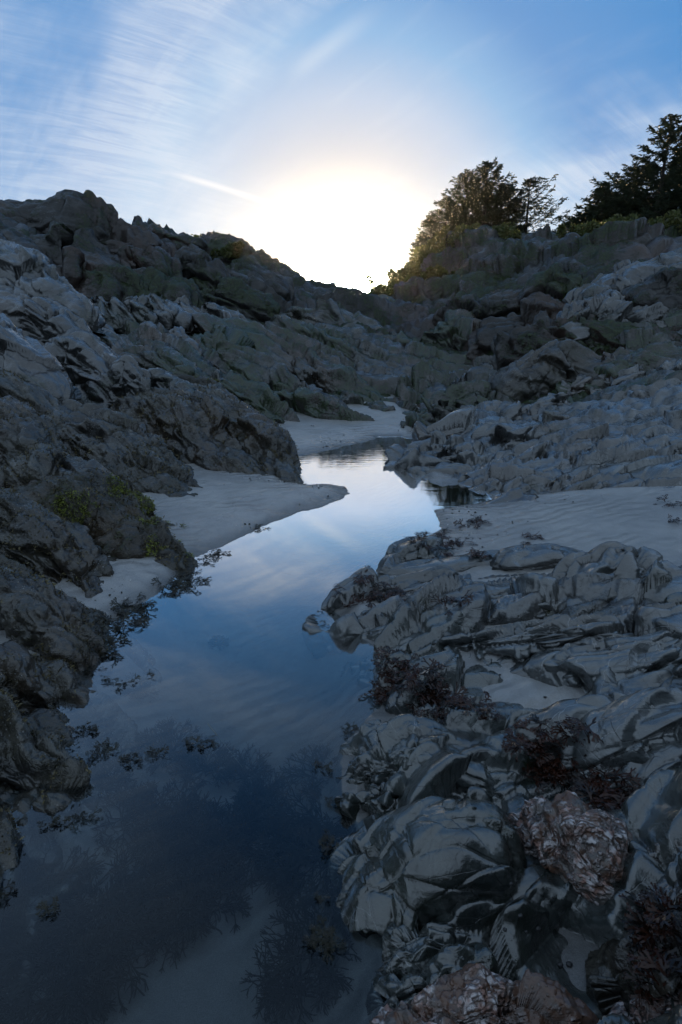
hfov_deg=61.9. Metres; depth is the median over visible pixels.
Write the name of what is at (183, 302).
rock pinnacle
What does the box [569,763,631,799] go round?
seaweed clump
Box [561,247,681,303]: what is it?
rock mass
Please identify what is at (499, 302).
rock mass
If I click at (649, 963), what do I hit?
seaweed clump
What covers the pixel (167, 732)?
drowned weed
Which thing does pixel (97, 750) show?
floating weed
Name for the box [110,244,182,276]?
hill boulder
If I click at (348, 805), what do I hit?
boulder
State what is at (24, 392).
domed rock
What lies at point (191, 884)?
drowned weed
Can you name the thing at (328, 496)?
weed crumbs
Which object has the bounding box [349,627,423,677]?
platform rock
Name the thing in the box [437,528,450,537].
seaweed clump
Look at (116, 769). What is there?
drowned weed
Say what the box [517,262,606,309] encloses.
rock mass
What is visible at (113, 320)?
rock pinnacle
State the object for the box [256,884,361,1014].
drowned weed
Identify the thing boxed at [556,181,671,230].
spruce tree
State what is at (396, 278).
shrub
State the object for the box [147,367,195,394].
humped rock
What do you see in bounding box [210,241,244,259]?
shrub
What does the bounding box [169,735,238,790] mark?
drowned weed
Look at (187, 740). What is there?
floating weed
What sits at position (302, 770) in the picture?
drowned weed
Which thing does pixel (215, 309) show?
rock pinnacle
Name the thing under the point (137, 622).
seaweed clump
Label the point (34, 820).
drowned weed
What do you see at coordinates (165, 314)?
rock pinnacle
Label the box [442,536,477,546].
seaweed clump
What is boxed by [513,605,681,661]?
slab
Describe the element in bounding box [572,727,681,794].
slab
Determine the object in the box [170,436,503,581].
pool water
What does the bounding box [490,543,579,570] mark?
platform rock
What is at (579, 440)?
shelf rock
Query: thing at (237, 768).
drowned weed
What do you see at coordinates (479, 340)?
rock mass
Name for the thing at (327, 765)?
floating weed
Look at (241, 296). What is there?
hill boulder
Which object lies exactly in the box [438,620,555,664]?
slab
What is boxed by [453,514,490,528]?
seaweed clump
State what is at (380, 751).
boulder
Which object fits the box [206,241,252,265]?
rock crag
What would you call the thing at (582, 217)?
spruce tree
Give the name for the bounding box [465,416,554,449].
shelf rock
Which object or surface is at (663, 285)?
rock mass
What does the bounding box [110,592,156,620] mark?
seaweed clump
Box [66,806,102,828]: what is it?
floating weed
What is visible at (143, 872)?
drowned weed
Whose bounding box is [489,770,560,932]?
boulder
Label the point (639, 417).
shelf rock
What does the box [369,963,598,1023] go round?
platform rock
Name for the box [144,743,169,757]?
floating weed
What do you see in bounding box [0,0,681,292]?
sky
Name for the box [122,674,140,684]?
floating weed
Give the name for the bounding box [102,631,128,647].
seaweed clump
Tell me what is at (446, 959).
platform rock
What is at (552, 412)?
shelf rock
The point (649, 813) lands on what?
foreground bedrock
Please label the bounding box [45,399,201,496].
pale ridge
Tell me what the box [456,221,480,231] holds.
shrub
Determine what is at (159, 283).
hill boulder
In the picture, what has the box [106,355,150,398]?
pointed rock
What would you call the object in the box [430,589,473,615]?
seaweed clump
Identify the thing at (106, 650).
seaweed clump
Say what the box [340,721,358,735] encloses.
floating weed
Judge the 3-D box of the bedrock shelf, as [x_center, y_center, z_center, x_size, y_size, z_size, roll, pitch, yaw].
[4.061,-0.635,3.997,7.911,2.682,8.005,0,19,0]
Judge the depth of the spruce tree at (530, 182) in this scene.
21.12 m
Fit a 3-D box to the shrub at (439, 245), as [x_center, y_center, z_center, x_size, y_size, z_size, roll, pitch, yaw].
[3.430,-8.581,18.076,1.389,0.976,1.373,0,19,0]
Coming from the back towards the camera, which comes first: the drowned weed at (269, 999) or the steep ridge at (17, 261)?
the steep ridge at (17, 261)
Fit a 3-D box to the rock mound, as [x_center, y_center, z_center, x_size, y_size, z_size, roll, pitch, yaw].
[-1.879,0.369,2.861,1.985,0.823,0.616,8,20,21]
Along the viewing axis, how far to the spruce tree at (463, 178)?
21.52 m
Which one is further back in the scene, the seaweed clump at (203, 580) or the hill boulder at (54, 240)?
the hill boulder at (54, 240)
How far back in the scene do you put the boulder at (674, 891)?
1.29 m
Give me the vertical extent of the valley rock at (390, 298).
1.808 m
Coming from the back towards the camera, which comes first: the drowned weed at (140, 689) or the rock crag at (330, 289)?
the rock crag at (330, 289)
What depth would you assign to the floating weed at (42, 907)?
1.42 m
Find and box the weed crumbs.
[9,419,601,707]
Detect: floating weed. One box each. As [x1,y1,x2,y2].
[0,878,16,901]
[35,895,58,918]
[37,815,70,827]
[50,726,78,748]
[63,719,99,734]
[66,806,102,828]
[85,737,119,759]
[101,675,118,682]
[117,752,143,763]
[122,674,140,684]
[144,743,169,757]
[182,736,198,747]
[197,739,218,748]
[301,915,334,950]
[312,760,325,769]
[314,891,329,904]
[317,606,331,614]
[318,829,341,854]
[318,926,345,962]
[323,761,332,771]
[325,797,334,806]
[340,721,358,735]
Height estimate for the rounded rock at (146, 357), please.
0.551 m
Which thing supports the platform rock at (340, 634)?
on the sand
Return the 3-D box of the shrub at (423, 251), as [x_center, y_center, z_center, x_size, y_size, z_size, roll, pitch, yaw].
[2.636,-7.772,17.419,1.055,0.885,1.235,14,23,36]
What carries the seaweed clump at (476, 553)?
on the platform rock at (390, 564)
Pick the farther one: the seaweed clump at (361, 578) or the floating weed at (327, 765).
the seaweed clump at (361, 578)
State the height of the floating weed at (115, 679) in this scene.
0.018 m
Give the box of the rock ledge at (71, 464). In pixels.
[0,452,115,486]
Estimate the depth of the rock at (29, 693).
2.19 m
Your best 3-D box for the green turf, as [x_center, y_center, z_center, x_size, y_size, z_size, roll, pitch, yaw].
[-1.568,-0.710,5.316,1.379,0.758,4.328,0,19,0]
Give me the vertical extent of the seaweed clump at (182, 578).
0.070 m
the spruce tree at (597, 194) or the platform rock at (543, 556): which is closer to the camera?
the platform rock at (543, 556)
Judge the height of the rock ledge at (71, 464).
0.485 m
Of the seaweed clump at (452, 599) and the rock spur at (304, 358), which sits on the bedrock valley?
the rock spur at (304, 358)
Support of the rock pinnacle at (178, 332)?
on the bedrock valley
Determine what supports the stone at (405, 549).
on the sand
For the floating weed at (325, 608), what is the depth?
2.88 m
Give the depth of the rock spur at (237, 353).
8.70 m
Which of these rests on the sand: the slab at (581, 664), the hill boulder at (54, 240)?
the slab at (581, 664)
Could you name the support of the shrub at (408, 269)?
on the rock hills
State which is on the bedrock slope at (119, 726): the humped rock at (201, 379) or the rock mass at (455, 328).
the humped rock at (201, 379)
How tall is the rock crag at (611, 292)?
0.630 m
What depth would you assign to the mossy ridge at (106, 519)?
3.58 m
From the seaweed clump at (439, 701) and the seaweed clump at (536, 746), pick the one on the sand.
the seaweed clump at (439, 701)
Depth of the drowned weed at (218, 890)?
1.62 m
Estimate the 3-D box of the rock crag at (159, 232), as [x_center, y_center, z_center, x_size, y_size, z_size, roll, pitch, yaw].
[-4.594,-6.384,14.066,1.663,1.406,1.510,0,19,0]
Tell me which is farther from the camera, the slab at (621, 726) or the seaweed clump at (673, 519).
the seaweed clump at (673, 519)
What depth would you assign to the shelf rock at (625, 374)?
7.62 m
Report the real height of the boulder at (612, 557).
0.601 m
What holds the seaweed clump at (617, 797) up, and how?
on the foreground bedrock
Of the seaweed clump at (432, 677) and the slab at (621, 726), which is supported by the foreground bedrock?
the seaweed clump at (432, 677)
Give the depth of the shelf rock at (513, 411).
7.37 m
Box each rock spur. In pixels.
[94,516,197,572]
[189,324,373,420]
[190,312,419,414]
[210,369,299,423]
[262,314,412,395]
[279,298,434,346]
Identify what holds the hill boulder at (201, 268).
on the rock hills
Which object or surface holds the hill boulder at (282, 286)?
on the rock hills
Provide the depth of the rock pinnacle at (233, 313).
10.70 m
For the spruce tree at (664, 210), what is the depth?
18.41 m
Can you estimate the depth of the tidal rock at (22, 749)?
1.81 m
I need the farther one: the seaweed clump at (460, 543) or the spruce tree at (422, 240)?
the spruce tree at (422, 240)
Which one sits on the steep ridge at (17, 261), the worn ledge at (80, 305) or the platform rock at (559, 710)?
the worn ledge at (80, 305)
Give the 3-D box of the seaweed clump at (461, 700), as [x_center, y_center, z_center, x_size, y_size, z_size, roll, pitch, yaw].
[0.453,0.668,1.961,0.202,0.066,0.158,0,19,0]
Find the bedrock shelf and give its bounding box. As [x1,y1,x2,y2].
[369,378,681,633]
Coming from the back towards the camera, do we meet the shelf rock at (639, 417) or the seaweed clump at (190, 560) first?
the shelf rock at (639, 417)
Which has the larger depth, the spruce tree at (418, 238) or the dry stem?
the spruce tree at (418, 238)
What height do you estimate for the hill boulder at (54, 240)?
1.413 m
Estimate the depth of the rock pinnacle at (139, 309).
9.75 m
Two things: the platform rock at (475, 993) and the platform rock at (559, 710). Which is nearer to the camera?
the platform rock at (475, 993)
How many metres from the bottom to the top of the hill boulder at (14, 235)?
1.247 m
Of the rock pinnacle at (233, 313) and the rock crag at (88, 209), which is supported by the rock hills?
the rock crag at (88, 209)
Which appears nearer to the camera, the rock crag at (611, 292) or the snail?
the snail
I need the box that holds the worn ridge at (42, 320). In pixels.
[0,287,91,345]
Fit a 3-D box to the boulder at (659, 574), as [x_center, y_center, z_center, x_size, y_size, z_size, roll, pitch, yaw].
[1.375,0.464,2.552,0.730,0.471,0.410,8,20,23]
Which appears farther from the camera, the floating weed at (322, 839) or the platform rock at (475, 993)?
the floating weed at (322, 839)
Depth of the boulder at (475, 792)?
1.49 m
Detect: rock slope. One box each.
[0,486,113,597]
[110,387,265,475]
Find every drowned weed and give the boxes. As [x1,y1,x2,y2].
[0,863,160,1023]
[0,920,130,1023]
[1,834,106,923]
[3,787,63,844]
[32,836,176,971]
[41,874,175,1018]
[89,780,176,855]
[96,745,143,790]
[119,767,216,865]
[120,672,160,702]
[122,716,210,774]
[125,826,247,957]
[132,877,219,973]
[152,855,257,934]
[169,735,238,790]
[208,635,229,650]
[223,741,273,791]
[240,923,332,1023]
[246,799,330,910]
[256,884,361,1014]
[272,809,355,921]
[274,743,332,802]
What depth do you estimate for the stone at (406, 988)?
1.22 m
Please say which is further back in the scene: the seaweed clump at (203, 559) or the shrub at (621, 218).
the shrub at (621, 218)
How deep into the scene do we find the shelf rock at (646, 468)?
5.06 m
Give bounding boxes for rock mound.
[0,553,112,676]
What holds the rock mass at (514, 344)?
on the bedrock valley
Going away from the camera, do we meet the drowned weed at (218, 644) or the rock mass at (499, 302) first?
the drowned weed at (218, 644)
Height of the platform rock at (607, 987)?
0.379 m
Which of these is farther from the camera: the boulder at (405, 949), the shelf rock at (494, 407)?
the shelf rock at (494, 407)
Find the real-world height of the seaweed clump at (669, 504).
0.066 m
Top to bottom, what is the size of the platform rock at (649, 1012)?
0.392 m
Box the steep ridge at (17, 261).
[0,239,132,353]
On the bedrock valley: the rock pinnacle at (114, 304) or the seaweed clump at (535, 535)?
the rock pinnacle at (114, 304)
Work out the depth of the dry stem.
2.02 m
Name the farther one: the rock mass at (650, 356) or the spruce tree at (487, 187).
the spruce tree at (487, 187)
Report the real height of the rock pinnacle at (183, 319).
0.600 m
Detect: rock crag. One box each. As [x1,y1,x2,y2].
[0,200,26,222]
[4,190,168,253]
[148,223,178,257]
[163,232,212,259]
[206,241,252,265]
[311,286,335,293]
[567,232,580,237]
[602,289,626,300]
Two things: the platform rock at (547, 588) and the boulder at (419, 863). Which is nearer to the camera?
the boulder at (419, 863)
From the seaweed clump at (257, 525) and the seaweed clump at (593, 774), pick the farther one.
the seaweed clump at (257, 525)
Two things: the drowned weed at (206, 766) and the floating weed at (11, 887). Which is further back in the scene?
the drowned weed at (206, 766)
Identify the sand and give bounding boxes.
[0,395,681,1023]
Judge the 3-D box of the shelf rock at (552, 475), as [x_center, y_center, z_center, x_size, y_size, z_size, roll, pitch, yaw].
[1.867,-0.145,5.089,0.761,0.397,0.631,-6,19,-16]
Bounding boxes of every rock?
[0,367,67,425]
[0,395,69,489]
[0,641,103,749]
[0,692,105,869]
[43,327,123,408]
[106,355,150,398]
[111,343,198,377]
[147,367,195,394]
[178,374,238,399]
[191,383,303,483]
[302,595,403,658]
[320,565,458,625]
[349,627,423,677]
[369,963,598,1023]
[376,550,498,577]
[378,294,463,347]
[383,430,513,469]
[400,412,430,427]
[404,458,551,494]
[406,942,499,987]
[412,408,478,440]
[417,390,458,423]
[442,379,516,407]
[459,400,501,412]
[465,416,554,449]
[466,571,565,598]
[489,572,566,618]
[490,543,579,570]
[497,650,583,687]
[498,401,545,421]
[508,790,632,904]
[512,439,556,459]
[512,468,570,487]
[514,698,598,755]
[529,392,585,420]
[542,405,569,421]
[560,374,610,395]
[565,454,681,485]
[572,428,646,450]
[585,907,681,1016]
[590,358,681,394]
[593,480,610,488]
[607,988,681,1023]
[618,389,649,400]
[622,413,662,425]
[633,424,681,455]
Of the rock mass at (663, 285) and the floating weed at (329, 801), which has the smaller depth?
the floating weed at (329, 801)
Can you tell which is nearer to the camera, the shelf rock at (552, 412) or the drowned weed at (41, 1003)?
the drowned weed at (41, 1003)
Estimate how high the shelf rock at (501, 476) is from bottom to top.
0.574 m
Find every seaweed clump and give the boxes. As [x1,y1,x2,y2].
[89,634,124,660]
[97,611,133,634]
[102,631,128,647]
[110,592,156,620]
[127,613,149,627]
[151,577,200,597]
[168,569,200,587]
[184,552,201,568]
[193,576,212,586]
[197,554,213,561]
[209,549,231,556]
[255,524,268,529]
[331,583,359,608]
[351,565,389,598]
[356,581,413,607]
[357,650,407,704]
[373,646,419,699]
[392,663,451,720]
[403,531,457,557]
[404,657,468,723]
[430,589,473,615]
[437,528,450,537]
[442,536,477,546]
[444,691,504,720]
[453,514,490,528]
[466,547,493,560]
[501,714,571,792]
[521,531,543,539]
[522,715,603,790]
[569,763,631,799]
[571,764,640,810]
[618,882,681,969]
[622,946,681,1013]
[656,494,681,506]
[668,514,681,523]
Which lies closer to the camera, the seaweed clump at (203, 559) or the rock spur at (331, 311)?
the seaweed clump at (203, 559)
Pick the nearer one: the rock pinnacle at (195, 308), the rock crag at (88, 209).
the rock pinnacle at (195, 308)
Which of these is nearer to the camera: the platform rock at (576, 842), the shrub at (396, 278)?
the platform rock at (576, 842)
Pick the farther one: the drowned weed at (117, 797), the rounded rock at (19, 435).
the rounded rock at (19, 435)
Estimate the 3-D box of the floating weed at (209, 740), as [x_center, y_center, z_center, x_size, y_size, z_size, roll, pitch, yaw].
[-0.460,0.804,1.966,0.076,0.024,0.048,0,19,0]
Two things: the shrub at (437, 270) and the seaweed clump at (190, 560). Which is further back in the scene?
the shrub at (437, 270)
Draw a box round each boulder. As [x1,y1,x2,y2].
[0,228,55,264]
[29,221,130,267]
[50,245,148,302]
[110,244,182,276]
[120,266,203,308]
[171,244,230,290]
[200,276,280,322]
[228,262,295,301]
[325,795,527,957]
[332,714,494,799]
[332,771,406,820]
[375,919,457,999]
[464,786,502,832]
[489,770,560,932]
[552,541,681,603]
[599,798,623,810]
[636,839,681,911]
[644,560,681,605]
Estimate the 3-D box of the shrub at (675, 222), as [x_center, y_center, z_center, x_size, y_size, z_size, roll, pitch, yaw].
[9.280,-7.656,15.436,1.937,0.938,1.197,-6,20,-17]
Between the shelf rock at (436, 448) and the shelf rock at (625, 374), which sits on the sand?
the shelf rock at (436, 448)
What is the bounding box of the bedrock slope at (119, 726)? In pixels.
[0,400,351,1023]
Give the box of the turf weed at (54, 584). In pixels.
[0,369,303,865]
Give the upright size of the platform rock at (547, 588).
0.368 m
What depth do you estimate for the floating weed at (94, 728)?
2.04 m
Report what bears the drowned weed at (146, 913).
on the sand
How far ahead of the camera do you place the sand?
2.64 m
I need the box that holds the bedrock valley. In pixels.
[114,293,681,411]
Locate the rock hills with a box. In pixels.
[0,189,681,339]
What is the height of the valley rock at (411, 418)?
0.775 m
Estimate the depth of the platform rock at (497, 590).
2.82 m
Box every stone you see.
[141,368,152,380]
[365,970,425,1014]
[385,536,454,561]
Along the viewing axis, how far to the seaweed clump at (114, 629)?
2.74 m
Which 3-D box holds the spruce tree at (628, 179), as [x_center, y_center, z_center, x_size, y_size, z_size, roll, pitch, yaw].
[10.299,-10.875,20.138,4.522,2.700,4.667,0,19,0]
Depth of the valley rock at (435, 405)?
8.08 m
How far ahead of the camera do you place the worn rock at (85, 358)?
6.30 m
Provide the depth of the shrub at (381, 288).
15.63 m
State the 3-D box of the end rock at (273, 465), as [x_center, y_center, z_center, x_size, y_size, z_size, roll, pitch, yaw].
[-0.977,-0.782,6.082,0.810,1.031,2.504,-14,23,-36]
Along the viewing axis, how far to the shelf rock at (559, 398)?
7.37 m
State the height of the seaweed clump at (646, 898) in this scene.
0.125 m
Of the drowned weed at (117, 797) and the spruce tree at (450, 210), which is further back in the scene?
the spruce tree at (450, 210)
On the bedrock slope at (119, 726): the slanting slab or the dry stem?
the slanting slab
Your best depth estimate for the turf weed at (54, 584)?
3.65 m
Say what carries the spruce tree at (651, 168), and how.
on the rock hills
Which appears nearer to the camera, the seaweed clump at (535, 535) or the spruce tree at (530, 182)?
the seaweed clump at (535, 535)
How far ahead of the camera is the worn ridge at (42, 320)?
6.79 m
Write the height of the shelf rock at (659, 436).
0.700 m
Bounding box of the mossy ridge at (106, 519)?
[16,469,183,539]
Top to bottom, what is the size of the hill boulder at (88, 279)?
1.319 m
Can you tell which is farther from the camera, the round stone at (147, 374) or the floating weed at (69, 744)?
the round stone at (147, 374)
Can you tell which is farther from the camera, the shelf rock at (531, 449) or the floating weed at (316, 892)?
the shelf rock at (531, 449)
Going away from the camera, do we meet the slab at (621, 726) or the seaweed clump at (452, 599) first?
the slab at (621, 726)
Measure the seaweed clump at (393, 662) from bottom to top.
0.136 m
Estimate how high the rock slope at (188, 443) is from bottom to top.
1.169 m
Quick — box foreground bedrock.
[357,601,681,1023]
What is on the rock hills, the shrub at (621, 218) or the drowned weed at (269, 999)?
the shrub at (621, 218)
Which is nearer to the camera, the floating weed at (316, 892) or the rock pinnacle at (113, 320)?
the floating weed at (316, 892)
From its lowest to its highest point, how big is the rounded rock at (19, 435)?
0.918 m
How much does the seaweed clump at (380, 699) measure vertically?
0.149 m
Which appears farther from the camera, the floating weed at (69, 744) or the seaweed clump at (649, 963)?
the floating weed at (69, 744)
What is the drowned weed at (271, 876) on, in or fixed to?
on the sand
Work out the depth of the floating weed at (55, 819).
1.66 m
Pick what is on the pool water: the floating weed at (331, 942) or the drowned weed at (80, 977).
the floating weed at (331, 942)
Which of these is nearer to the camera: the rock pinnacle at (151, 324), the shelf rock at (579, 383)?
the shelf rock at (579, 383)
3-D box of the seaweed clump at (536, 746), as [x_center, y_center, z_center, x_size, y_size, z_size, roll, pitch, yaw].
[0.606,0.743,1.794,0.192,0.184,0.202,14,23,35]
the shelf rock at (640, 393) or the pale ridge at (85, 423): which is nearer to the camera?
the pale ridge at (85, 423)
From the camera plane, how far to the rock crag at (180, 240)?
14.34 m
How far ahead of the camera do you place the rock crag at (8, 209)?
12.16 m
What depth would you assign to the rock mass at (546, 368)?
8.17 m
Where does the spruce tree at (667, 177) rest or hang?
on the rock hills
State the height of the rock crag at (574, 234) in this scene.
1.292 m
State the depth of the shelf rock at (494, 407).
7.65 m
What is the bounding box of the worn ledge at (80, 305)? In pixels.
[0,276,105,333]
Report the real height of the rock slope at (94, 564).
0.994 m
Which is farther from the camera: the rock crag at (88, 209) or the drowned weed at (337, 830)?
the rock crag at (88, 209)
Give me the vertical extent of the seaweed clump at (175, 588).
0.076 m
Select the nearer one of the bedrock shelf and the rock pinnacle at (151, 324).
the bedrock shelf
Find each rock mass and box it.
[412,271,503,302]
[419,309,493,354]
[432,284,522,325]
[463,292,565,365]
[478,252,496,272]
[488,339,605,401]
[490,310,681,370]
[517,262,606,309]
[555,341,681,393]
[556,293,669,341]
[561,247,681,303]
[621,266,681,307]
[634,232,651,244]
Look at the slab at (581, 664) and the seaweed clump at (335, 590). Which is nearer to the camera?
the slab at (581, 664)
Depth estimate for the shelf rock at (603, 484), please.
4.85 m
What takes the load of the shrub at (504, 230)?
on the rock hills
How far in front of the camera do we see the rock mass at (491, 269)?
14.92 m
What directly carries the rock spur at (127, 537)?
on the sand
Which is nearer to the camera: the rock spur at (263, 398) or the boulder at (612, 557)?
the boulder at (612, 557)
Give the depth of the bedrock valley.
9.58 m
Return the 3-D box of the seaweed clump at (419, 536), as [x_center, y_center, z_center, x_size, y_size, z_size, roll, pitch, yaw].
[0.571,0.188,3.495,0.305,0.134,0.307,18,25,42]
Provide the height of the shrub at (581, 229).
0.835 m
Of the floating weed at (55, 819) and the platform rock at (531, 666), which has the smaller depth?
the floating weed at (55, 819)
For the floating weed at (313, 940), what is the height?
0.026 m
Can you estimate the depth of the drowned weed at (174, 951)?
1.53 m
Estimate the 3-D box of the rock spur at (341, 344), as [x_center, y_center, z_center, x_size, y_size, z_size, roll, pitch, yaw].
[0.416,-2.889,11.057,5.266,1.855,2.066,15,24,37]
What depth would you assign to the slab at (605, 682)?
1.97 m
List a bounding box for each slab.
[0,313,81,402]
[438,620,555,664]
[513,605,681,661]
[543,635,681,693]
[558,686,681,769]
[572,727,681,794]
[591,665,681,700]
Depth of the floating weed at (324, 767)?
1.87 m
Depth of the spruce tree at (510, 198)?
21.75 m
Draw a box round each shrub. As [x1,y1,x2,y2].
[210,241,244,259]
[365,268,410,293]
[368,282,395,295]
[396,262,421,280]
[410,244,444,267]
[413,263,454,279]
[427,225,464,251]
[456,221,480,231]
[492,222,521,238]
[555,219,600,238]
[597,213,640,227]
[631,211,680,227]
[653,209,681,235]
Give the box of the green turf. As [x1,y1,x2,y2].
[51,377,240,557]
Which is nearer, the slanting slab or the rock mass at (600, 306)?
the slanting slab
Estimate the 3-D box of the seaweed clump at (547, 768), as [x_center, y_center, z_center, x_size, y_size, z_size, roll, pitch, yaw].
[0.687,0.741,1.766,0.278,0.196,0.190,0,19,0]
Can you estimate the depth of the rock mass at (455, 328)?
11.72 m
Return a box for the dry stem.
[207,723,242,767]
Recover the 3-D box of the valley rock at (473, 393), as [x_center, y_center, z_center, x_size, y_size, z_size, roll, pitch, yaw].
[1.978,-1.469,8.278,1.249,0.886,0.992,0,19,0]
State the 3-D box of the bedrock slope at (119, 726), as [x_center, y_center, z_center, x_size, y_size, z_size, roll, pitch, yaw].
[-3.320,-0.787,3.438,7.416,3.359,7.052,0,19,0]
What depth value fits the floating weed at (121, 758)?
1.91 m
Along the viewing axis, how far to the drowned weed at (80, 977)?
1.41 m
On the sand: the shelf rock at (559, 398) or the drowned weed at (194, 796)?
the drowned weed at (194, 796)
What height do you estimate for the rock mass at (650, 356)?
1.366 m
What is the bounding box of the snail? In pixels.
[566,961,572,967]
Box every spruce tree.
[408,196,467,257]
[408,212,443,264]
[408,234,424,263]
[437,168,502,231]
[446,156,522,228]
[474,182,532,232]
[511,174,570,233]
[551,209,611,233]
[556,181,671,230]
[574,158,681,219]
[586,181,624,224]
[607,113,681,221]
[639,135,681,216]
[647,161,681,213]
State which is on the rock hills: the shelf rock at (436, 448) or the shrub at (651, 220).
the shrub at (651, 220)
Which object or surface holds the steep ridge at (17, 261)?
on the bedrock valley
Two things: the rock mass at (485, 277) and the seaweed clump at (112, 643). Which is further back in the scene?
the rock mass at (485, 277)
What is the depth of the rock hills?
13.45 m
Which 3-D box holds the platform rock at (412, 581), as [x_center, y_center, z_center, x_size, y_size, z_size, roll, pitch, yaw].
[0.280,0.464,3.037,0.875,0.297,0.408,-8,20,-23]
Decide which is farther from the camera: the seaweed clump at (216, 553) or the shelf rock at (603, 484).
the shelf rock at (603, 484)
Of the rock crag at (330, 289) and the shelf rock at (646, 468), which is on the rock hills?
the rock crag at (330, 289)
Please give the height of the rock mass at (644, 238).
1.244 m
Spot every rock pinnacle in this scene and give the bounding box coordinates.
[89,295,122,329]
[103,296,136,332]
[123,294,158,325]
[138,321,156,327]
[145,293,178,328]
[164,299,196,334]
[168,326,202,356]
[173,295,201,332]
[192,306,202,312]
[200,302,231,318]
[221,306,247,320]
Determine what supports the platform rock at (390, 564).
on the bedrock shelf
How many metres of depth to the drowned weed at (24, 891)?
1.58 m
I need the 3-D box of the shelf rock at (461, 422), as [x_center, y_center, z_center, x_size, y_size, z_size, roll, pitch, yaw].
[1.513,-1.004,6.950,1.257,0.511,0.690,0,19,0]
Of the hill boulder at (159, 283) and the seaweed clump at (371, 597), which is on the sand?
the seaweed clump at (371, 597)

